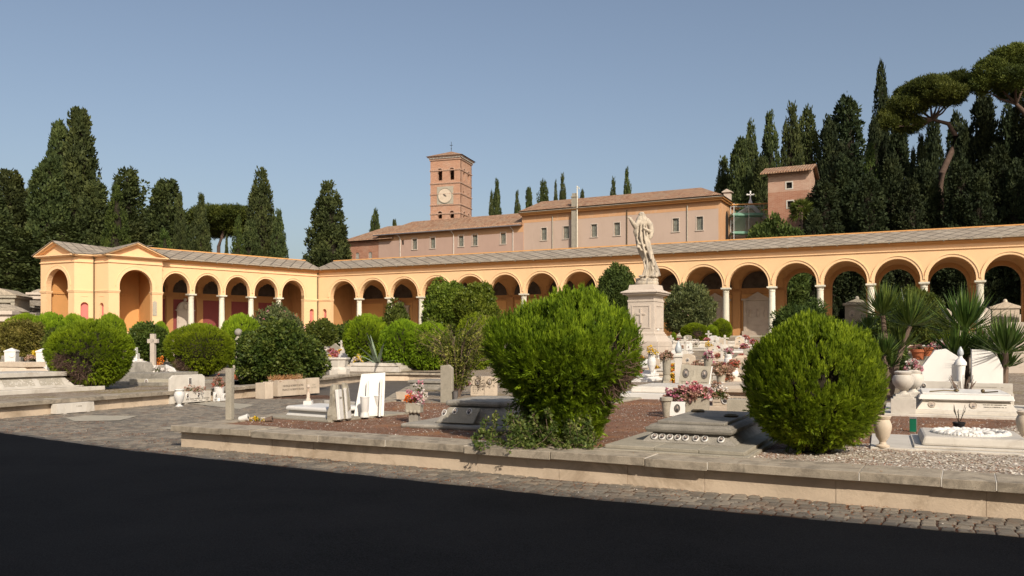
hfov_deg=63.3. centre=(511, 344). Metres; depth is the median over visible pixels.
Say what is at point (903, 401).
stone urn
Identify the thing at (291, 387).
marble planter
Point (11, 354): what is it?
lamp stele
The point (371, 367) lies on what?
ledger tomb
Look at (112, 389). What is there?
garden terrain
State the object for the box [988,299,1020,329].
shrine monument
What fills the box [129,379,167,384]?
marble planter
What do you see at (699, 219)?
window
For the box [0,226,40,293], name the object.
cypress
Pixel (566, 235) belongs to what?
window
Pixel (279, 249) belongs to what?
cypress
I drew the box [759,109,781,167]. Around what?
cypress
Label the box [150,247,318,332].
arcade wing
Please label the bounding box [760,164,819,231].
brick tower
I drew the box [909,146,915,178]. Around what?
cypress
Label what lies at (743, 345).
flower bunch
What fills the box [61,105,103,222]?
cypress
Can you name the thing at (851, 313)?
shrine monument
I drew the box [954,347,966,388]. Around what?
torch column
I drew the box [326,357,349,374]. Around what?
octagonal planter
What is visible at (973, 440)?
slab tomb
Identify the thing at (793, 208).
fan palm
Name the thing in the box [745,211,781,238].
conifer bush
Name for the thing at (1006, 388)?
grave board
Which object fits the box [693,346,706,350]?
slab tomb
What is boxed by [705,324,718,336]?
thuja bush
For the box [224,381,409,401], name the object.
cobbled path
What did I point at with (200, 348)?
thuja bush
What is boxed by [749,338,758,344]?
flower bunch
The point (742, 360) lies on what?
ledger tomb
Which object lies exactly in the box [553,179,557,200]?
cypress
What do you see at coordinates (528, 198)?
cypress
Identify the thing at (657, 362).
headstone
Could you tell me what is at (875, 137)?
cypress
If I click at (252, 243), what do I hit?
cypress
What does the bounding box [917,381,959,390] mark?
grave board
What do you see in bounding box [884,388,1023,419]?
ledger tomb
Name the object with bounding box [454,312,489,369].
thuja bush
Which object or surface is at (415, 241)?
window
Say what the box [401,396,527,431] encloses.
rustic tomb
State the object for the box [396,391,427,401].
trough planter
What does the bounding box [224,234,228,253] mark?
cypress
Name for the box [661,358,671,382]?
vase
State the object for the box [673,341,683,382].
lamp pillar
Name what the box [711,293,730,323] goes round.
wall monument
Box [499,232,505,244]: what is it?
window
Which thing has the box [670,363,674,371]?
flower bunch
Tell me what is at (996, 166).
cypress
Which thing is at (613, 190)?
cypress
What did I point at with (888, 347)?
yucca
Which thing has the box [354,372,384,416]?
leaning stone
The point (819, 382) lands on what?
thuja bush
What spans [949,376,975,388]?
dry plant
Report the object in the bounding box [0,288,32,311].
mausoleum
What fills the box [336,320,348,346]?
shrub
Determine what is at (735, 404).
concrete planter
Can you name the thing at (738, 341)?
headstone
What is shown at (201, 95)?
sky
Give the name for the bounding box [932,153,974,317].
cypress
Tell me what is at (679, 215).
convent building
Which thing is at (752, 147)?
cypress
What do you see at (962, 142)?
cypress
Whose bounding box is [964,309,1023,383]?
yucca
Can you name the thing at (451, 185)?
bell tower
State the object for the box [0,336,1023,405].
garden terrain
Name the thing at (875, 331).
shrub
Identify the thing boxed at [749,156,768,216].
cypress
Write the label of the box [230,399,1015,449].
soil
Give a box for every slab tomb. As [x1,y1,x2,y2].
[267,400,408,422]
[397,365,418,371]
[620,383,711,400]
[633,370,662,381]
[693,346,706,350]
[723,377,742,382]
[733,348,748,352]
[870,427,1023,455]
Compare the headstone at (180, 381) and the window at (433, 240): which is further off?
the window at (433, 240)
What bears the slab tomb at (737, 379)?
on the garden terrain at (1016, 380)
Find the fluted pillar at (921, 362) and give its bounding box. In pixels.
[906,360,925,389]
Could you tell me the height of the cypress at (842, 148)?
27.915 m
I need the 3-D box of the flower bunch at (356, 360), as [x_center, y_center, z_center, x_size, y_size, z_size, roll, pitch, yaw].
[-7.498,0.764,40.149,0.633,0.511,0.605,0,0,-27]
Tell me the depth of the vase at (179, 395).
21.87 m
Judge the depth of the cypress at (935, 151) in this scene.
120.98 m
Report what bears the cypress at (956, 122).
on the garden terrain at (1016, 380)
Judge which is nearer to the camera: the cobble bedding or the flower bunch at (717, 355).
the cobble bedding
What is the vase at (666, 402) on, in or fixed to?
on the soil
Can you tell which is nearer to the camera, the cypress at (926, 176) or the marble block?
the marble block
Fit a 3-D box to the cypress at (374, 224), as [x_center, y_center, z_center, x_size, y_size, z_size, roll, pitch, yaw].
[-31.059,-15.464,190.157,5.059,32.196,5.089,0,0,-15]
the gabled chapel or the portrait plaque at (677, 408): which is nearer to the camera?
the portrait plaque at (677, 408)
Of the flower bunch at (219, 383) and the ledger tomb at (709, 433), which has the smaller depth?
the ledger tomb at (709, 433)
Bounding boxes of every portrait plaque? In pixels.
[213,392,216,400]
[220,393,224,400]
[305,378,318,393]
[670,402,684,415]
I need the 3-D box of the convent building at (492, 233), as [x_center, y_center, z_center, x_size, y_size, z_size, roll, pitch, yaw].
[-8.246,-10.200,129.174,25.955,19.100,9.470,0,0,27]
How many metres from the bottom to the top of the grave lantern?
0.215 m
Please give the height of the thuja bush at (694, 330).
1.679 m
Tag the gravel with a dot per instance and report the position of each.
(891, 457)
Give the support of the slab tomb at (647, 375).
on the garden terrain at (1016, 380)
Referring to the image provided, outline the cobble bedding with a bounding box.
[93,395,1023,537]
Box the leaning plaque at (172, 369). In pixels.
[165,365,175,371]
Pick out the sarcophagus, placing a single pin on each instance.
(22, 366)
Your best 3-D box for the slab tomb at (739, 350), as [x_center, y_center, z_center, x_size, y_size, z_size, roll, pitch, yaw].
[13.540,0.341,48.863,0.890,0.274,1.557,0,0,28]
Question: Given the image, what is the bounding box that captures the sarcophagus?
[0,361,47,370]
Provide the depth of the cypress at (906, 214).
97.24 m
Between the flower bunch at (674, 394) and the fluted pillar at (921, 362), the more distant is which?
the fluted pillar at (921, 362)
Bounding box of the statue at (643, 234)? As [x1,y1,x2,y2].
[627,212,660,284]
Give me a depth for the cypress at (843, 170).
102.75 m
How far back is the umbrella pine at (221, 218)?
123.36 m
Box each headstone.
[168,374,204,403]
[471,376,497,395]
[645,358,659,369]
[679,364,712,383]
[682,354,695,364]
[685,335,691,340]
[733,338,743,346]
[743,349,752,355]
[921,349,957,380]
[971,349,1002,382]
[984,308,990,329]
[1007,322,1023,372]
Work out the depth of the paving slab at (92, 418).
18.37 m
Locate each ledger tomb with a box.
[0,371,104,395]
[111,362,217,385]
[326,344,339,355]
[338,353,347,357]
[347,362,407,371]
[599,409,775,457]
[654,361,674,372]
[681,341,693,353]
[701,352,720,363]
[716,358,745,383]
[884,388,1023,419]
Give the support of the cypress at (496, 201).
on the garden terrain at (1016, 380)
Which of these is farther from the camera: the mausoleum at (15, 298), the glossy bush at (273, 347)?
the mausoleum at (15, 298)
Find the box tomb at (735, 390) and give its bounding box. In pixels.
[708,382,756,410]
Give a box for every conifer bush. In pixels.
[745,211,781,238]
[773,218,811,306]
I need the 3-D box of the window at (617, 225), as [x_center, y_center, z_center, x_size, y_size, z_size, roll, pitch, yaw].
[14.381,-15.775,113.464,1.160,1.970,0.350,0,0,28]
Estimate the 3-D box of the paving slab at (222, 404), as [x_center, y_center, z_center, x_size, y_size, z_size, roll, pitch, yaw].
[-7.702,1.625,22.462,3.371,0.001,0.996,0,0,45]
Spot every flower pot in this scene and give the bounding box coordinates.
[910,349,926,359]
[923,347,933,355]
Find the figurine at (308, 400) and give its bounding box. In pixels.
[303,384,312,403]
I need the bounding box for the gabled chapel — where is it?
[731,191,766,238]
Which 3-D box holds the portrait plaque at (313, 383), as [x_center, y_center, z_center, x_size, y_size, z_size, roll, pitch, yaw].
[-6.535,1.345,27.167,0.125,0.510,0.550,0,0,30]
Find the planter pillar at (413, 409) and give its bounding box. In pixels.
[405,402,422,421]
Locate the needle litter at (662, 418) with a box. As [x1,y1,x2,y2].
[238,399,1021,472]
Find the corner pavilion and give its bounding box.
[32,240,169,332]
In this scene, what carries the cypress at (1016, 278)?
on the garden terrain at (1016, 380)
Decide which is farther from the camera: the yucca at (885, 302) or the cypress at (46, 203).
the cypress at (46, 203)
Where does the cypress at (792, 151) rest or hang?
on the garden terrain at (1016, 380)
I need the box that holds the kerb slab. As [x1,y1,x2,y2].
[615,397,641,403]
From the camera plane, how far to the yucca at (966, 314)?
18.91 m
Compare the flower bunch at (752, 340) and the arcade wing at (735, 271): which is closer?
the flower bunch at (752, 340)
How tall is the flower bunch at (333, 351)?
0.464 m
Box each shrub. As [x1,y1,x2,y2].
[0,318,45,361]
[39,327,57,356]
[125,320,168,361]
[304,317,338,346]
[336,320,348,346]
[420,274,466,336]
[452,280,501,328]
[769,296,830,334]
[856,313,910,370]
[890,284,949,345]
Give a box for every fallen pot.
[238,414,249,420]
[264,416,272,421]
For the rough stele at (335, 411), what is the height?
0.613 m
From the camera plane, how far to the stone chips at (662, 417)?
13.02 m
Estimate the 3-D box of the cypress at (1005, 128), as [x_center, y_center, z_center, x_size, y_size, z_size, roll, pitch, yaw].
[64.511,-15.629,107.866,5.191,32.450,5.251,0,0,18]
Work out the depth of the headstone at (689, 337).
59.94 m
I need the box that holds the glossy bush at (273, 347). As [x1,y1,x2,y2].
[233,315,331,384]
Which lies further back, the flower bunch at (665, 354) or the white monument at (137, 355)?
the white monument at (137, 355)
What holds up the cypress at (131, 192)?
on the garden terrain at (1016, 380)
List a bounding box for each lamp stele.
[3,348,19,361]
[35,349,48,370]
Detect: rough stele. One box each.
[327,384,343,419]
[341,382,351,418]
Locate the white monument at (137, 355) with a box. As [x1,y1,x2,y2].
[131,347,139,361]
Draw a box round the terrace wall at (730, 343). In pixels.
[672,341,734,347]
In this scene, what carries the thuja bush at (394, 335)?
on the garden terrain at (1016, 380)
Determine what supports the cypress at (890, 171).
on the garden terrain at (1016, 380)
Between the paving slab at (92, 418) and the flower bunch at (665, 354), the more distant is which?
the flower bunch at (665, 354)
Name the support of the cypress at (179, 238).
on the garden terrain at (1016, 380)
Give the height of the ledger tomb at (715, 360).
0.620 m
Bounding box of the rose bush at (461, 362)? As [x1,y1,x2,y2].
[414,310,490,396]
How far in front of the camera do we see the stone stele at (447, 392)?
18.89 m
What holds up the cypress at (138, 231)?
on the garden terrain at (1016, 380)
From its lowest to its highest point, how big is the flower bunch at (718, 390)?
0.369 m
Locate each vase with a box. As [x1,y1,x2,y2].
[174,389,184,406]
[213,387,224,400]
[360,396,369,417]
[374,395,382,406]
[647,354,655,376]
[660,397,672,416]
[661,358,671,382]
[703,358,712,383]
[716,373,725,381]
[724,354,731,362]
[732,368,738,376]
[873,415,891,447]
[1016,411,1023,437]
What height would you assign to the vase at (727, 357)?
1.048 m
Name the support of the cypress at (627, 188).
on the garden terrain at (1016, 380)
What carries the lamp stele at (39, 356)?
on the garden terrain at (112, 389)
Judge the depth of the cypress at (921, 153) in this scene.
103.73 m
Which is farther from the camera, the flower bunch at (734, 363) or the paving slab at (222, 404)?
the flower bunch at (734, 363)
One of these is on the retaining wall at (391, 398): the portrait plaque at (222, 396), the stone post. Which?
the stone post
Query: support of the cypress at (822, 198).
on the garden terrain at (1016, 380)
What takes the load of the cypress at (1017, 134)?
on the garden terrain at (1016, 380)
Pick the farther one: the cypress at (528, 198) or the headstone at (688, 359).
the cypress at (528, 198)
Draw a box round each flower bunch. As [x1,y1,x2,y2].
[23,354,35,360]
[156,355,163,364]
[211,374,224,387]
[249,416,264,421]
[329,350,338,355]
[351,355,363,362]
[403,393,415,402]
[406,380,427,404]
[646,345,659,354]
[658,350,673,359]
[659,385,691,401]
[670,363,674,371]
[670,372,674,382]
[679,380,712,400]
[691,339,700,344]
[691,360,703,365]
[702,349,714,359]
[705,341,713,348]
[707,381,729,399]
[711,361,734,375]
[714,353,720,358]
[723,347,733,354]
[725,358,740,369]
[725,371,734,381]
[739,343,749,348]
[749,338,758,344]
[903,358,923,371]
[912,344,923,348]
[926,338,948,351]
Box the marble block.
[256,382,272,398]
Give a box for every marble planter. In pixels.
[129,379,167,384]
[175,390,210,403]
[268,379,305,397]
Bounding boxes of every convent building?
[373,213,523,257]
[518,186,740,249]
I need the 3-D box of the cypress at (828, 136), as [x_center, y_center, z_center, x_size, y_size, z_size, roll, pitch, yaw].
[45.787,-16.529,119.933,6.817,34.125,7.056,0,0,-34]
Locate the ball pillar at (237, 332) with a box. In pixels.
[233,329,241,376]
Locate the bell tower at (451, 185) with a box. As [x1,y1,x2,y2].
[427,142,474,219]
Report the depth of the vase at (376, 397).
14.91 m
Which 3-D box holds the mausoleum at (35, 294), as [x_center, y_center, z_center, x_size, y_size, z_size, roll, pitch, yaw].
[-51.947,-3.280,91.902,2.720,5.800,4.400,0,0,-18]
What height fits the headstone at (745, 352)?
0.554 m
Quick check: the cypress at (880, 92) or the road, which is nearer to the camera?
the road
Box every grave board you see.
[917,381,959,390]
[968,383,1013,404]
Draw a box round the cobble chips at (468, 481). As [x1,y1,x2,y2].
[17,418,947,526]
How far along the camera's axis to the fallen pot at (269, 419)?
14.10 m
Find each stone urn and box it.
[891,371,915,413]
[906,370,923,405]
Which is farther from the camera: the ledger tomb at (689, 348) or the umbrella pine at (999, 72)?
the umbrella pine at (999, 72)
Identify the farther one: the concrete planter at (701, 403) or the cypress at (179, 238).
the cypress at (179, 238)
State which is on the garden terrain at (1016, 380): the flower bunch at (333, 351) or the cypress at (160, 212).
the cypress at (160, 212)
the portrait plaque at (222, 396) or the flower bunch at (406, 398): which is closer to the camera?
the flower bunch at (406, 398)
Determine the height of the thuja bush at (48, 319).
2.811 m
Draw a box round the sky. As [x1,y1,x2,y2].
[0,0,1023,259]
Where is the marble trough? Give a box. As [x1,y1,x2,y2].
[50,401,94,413]
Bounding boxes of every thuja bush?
[1,312,37,326]
[32,311,63,334]
[42,318,137,387]
[56,313,85,331]
[98,312,127,334]
[154,320,169,333]
[163,322,235,375]
[220,312,260,367]
[341,313,386,361]
[377,318,421,367]
[405,321,454,372]
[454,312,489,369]
[478,281,646,443]
[671,332,676,340]
[680,322,709,340]
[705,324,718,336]
[712,318,732,339]
[738,308,890,454]
[925,329,950,345]
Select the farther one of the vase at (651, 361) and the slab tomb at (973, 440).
the vase at (651, 361)
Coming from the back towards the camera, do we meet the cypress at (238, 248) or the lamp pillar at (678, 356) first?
the cypress at (238, 248)
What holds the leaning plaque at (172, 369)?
on the garden terrain at (112, 389)
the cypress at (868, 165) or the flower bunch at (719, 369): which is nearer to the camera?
the flower bunch at (719, 369)
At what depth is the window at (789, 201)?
103.96 m
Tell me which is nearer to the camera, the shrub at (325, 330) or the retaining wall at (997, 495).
the retaining wall at (997, 495)
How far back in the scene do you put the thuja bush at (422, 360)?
38.29 m
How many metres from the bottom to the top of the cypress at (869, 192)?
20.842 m
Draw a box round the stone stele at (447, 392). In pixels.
[440,365,457,401]
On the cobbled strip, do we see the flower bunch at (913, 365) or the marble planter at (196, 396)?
the marble planter at (196, 396)
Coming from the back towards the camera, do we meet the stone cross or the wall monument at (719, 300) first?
the wall monument at (719, 300)
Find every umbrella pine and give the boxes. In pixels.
[185,202,254,252]
[876,67,970,225]
[967,41,1023,115]
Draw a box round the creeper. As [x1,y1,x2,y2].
[471,398,602,453]
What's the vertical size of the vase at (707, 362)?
0.961 m
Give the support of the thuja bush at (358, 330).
on the garden terrain at (1016, 380)
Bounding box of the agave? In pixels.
[356,335,388,362]
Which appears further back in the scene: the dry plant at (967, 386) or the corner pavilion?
the corner pavilion
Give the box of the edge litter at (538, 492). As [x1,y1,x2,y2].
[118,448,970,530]
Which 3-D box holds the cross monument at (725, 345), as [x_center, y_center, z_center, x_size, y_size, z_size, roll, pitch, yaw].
[12.969,-0.099,50.593,0.551,0.965,0.459,0,0,26]
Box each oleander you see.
[252,301,305,330]
[664,280,719,332]
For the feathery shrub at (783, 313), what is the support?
on the garden terrain at (1016, 380)
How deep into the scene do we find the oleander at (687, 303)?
68.72 m
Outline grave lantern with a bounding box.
[909,417,916,431]
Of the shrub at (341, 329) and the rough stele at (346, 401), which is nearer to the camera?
the rough stele at (346, 401)
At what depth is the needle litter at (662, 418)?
12.98 m
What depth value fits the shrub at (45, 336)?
37.69 m
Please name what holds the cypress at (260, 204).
on the garden terrain at (1016, 380)
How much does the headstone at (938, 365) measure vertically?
1.224 m
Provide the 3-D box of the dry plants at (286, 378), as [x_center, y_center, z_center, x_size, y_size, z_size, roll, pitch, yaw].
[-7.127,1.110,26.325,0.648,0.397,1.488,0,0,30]
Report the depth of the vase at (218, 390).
23.93 m
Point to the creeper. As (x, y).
(520, 435)
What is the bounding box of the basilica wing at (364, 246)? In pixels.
[347,225,400,258]
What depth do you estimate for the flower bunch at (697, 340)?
54.44 m
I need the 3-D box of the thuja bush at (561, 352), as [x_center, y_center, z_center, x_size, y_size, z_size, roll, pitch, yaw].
[0.666,0.298,11.033,2.272,2.251,2.228,0,0,0]
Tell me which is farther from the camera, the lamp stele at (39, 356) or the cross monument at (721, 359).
the lamp stele at (39, 356)
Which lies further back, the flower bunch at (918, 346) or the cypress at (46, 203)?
the cypress at (46, 203)
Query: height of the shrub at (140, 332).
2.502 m
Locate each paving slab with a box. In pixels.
[66,415,134,420]
[194,401,251,408]
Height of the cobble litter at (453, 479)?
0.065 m
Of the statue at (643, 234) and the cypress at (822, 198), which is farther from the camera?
the cypress at (822, 198)
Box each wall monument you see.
[175,298,194,327]
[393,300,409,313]
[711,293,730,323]
[741,292,768,335]
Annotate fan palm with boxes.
[787,197,813,230]
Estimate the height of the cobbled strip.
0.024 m
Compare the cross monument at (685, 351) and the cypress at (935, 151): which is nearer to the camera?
the cross monument at (685, 351)
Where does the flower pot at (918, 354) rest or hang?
on the fluted pillar at (921, 362)
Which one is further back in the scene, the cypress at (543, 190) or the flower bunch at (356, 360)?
the cypress at (543, 190)
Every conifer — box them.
[382,297,410,325]
[595,261,635,314]
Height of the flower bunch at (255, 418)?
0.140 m
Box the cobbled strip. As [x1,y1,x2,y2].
[0,399,1023,536]
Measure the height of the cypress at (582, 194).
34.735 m
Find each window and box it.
[411,238,417,249]
[429,236,435,248]
[458,234,463,246]
[471,234,477,246]
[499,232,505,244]
[540,227,547,240]
[562,225,569,239]
[590,223,597,237]
[613,222,620,235]
[671,217,679,232]
[695,216,703,230]
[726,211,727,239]
[785,181,792,189]
[786,200,793,208]
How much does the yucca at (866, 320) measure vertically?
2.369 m
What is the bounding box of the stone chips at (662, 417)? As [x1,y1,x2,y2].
[250,400,1023,473]
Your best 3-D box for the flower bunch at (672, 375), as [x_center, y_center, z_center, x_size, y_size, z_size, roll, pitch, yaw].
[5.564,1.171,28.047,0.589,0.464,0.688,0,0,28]
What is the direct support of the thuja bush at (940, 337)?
on the garden terrain at (1016, 380)
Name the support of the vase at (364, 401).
on the slab tomb at (316, 412)
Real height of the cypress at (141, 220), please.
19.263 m
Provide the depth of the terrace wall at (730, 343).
54.75 m
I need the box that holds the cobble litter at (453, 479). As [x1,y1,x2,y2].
[1,416,991,532]
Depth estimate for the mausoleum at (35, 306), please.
84.59 m
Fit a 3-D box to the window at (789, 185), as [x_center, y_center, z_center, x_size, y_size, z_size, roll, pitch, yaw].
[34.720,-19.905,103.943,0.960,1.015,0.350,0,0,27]
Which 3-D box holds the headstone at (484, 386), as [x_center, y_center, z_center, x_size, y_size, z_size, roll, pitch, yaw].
[-0.724,1.070,21.470,0.700,0.500,0.081,0,0,6]
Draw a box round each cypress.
[0,167,30,230]
[0,188,14,229]
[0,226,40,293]
[12,221,86,291]
[24,156,72,264]
[25,178,31,195]
[42,118,67,195]
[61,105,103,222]
[73,180,110,245]
[100,183,131,247]
[107,165,150,224]
[122,221,154,246]
[137,209,146,226]
[143,177,191,248]
[158,228,172,248]
[172,190,187,249]
[186,225,190,249]
[188,192,212,251]
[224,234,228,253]
[230,214,245,254]
[242,218,262,255]
[244,166,276,256]
[269,207,288,258]
[302,179,352,267]
[369,209,379,231]
[488,189,493,215]
[492,179,501,214]
[514,191,520,213]
[525,187,532,207]
[536,178,548,202]
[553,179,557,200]
[559,172,566,199]
[579,189,584,197]
[610,176,616,195]
[623,166,631,193]
[714,155,730,194]
[726,135,753,212]
[745,118,758,186]
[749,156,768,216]
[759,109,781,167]
[780,100,804,166]
[797,104,820,182]
[799,179,862,321]
[801,208,839,315]
[815,113,839,183]
[821,94,866,184]
[823,139,855,188]
[830,152,861,310]
[839,169,895,319]
[862,115,884,176]
[863,142,878,205]
[871,59,890,158]
[874,152,904,230]
[882,130,910,179]
[884,175,940,314]
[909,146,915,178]
[913,132,927,182]
[913,158,946,295]
[925,116,949,212]
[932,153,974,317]
[944,109,963,211]
[949,119,971,224]
[951,168,1009,309]
[964,93,1003,186]
[983,141,1011,277]
[991,157,1023,312]
[998,103,1013,152]
[1006,100,1023,165]
[1011,271,1020,313]
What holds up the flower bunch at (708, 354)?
in the vase at (707, 362)
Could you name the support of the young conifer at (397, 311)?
on the garden terrain at (1016, 380)
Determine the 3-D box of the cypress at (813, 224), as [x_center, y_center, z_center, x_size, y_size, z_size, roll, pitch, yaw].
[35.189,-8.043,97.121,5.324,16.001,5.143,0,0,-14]
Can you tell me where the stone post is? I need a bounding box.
[225,368,233,419]
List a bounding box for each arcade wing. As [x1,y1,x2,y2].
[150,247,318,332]
[317,224,1023,337]
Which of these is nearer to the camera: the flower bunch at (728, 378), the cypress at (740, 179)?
the flower bunch at (728, 378)
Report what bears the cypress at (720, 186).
on the garden terrain at (1016, 380)
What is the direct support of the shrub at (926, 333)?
on the garden terrain at (1016, 380)
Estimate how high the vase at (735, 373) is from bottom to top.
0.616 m
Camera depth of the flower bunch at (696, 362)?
32.93 m
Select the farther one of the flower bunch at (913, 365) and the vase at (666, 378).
the vase at (666, 378)
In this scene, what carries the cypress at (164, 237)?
on the garden terrain at (1016, 380)
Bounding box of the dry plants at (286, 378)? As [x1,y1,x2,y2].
[269,373,301,383]
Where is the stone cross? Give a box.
[147,334,165,369]
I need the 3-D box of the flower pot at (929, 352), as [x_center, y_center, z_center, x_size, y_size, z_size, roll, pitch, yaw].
[10.480,0.183,21.000,0.332,0.228,0.333,0,0,0]
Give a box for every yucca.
[853,311,881,329]
[854,278,942,394]
[873,331,908,399]
[921,284,1017,388]
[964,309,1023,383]
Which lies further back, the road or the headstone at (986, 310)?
the headstone at (986, 310)
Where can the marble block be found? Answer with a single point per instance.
(264, 390)
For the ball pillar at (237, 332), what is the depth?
32.89 m
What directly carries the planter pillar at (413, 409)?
on the soil
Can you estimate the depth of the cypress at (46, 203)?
104.79 m
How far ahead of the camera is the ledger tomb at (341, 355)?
46.44 m
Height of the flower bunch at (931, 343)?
0.619 m
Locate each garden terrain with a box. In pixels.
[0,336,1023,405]
[0,378,237,400]
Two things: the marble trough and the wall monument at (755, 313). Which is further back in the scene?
the wall monument at (755, 313)
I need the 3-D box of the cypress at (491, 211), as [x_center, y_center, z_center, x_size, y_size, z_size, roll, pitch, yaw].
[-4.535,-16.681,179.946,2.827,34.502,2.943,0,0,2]
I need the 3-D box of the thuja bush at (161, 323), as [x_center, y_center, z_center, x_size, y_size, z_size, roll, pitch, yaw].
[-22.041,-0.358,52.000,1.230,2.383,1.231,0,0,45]
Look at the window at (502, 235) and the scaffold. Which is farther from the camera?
the window at (502, 235)
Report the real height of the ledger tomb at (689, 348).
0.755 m
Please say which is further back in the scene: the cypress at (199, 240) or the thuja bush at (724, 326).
the cypress at (199, 240)
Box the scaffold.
[729,203,767,238]
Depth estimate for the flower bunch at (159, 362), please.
31.44 m
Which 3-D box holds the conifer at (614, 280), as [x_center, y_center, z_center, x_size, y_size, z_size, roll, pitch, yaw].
[7.101,-2.697,56.994,3.302,6.163,3.266,0,0,0]
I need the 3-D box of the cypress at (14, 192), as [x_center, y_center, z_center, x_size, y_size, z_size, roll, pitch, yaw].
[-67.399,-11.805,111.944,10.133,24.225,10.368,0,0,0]
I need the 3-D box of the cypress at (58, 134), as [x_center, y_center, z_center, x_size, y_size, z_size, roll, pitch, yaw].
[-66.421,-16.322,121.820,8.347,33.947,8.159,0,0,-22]
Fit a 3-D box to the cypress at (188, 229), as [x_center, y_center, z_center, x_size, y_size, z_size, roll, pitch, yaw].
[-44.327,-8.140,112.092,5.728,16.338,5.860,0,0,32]
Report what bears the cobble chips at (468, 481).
on the cobbled strip
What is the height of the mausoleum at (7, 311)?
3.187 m
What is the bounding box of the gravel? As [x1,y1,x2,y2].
[756,426,1023,474]
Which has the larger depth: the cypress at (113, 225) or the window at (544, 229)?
the window at (544, 229)
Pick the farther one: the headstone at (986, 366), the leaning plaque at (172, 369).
the leaning plaque at (172, 369)
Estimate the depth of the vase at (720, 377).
23.88 m
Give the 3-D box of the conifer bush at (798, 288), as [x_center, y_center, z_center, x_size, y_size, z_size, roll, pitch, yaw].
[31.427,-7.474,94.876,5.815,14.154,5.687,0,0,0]
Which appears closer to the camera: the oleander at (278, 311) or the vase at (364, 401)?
the vase at (364, 401)
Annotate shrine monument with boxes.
[843,296,865,328]
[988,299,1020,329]
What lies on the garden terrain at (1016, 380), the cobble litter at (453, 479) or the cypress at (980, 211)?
the cypress at (980, 211)
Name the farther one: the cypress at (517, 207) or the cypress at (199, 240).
the cypress at (517, 207)
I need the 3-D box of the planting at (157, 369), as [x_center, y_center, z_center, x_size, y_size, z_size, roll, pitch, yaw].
[-12.271,0.925,28.518,0.922,0.467,0.770,0,0,0]
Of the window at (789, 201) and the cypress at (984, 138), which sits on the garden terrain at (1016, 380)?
the cypress at (984, 138)
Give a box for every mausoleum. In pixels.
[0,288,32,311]
[0,304,35,322]
[25,289,40,300]
[30,300,40,315]
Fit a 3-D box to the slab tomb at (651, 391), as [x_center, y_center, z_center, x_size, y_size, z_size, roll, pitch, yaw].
[4.178,1.170,20.992,2.300,0.300,2.600,0,0,24]
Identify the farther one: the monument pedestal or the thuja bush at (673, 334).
the thuja bush at (673, 334)
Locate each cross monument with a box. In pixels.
[681,339,689,353]
[710,336,719,351]
[717,345,723,362]
[721,335,728,347]
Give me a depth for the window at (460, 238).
124.70 m
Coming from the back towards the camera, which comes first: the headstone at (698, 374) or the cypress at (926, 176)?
the cypress at (926, 176)
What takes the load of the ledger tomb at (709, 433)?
on the soil
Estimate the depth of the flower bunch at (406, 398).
13.96 m
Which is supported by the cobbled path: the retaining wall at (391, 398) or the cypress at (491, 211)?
the retaining wall at (391, 398)
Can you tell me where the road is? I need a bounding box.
[0,433,1023,575]
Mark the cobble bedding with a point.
(328, 397)
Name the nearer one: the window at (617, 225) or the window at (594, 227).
the window at (617, 225)
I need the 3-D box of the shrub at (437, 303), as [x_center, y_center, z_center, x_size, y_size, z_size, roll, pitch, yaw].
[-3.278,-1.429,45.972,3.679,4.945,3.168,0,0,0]
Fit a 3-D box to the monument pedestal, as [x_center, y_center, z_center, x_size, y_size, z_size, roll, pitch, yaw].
[7.722,-1.210,47.900,2.530,4.410,2.530,0,0,30]
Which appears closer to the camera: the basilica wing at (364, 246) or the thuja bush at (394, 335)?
the thuja bush at (394, 335)
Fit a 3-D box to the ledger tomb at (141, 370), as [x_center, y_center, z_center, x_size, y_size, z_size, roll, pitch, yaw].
[-11.983,0.960,28.207,2.900,0.720,2.600,0,0,25]
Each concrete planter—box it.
[681,397,709,412]
[727,398,750,411]
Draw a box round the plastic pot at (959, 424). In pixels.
[952,406,965,427]
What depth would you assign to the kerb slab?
19.54 m
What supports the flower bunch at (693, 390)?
in the concrete planter at (701, 403)
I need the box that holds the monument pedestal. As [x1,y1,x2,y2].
[620,284,671,355]
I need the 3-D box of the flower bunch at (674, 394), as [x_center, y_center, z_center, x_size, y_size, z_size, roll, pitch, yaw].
[3.054,0.922,15.445,0.642,0.376,0.465,0,0,0]
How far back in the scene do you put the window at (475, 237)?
123.67 m
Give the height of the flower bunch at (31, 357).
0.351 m
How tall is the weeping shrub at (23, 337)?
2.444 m
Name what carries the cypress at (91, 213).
on the garden terrain at (1016, 380)
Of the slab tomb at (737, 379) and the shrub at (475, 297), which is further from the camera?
the shrub at (475, 297)
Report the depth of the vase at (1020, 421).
11.12 m
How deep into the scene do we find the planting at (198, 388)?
23.22 m
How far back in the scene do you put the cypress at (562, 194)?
184.69 m
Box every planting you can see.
[153,365,169,371]
[184,384,205,391]
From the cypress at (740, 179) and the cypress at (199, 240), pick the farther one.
the cypress at (740, 179)
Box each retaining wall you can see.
[0,384,255,418]
[171,422,1023,519]
[205,387,415,423]
[319,372,439,386]

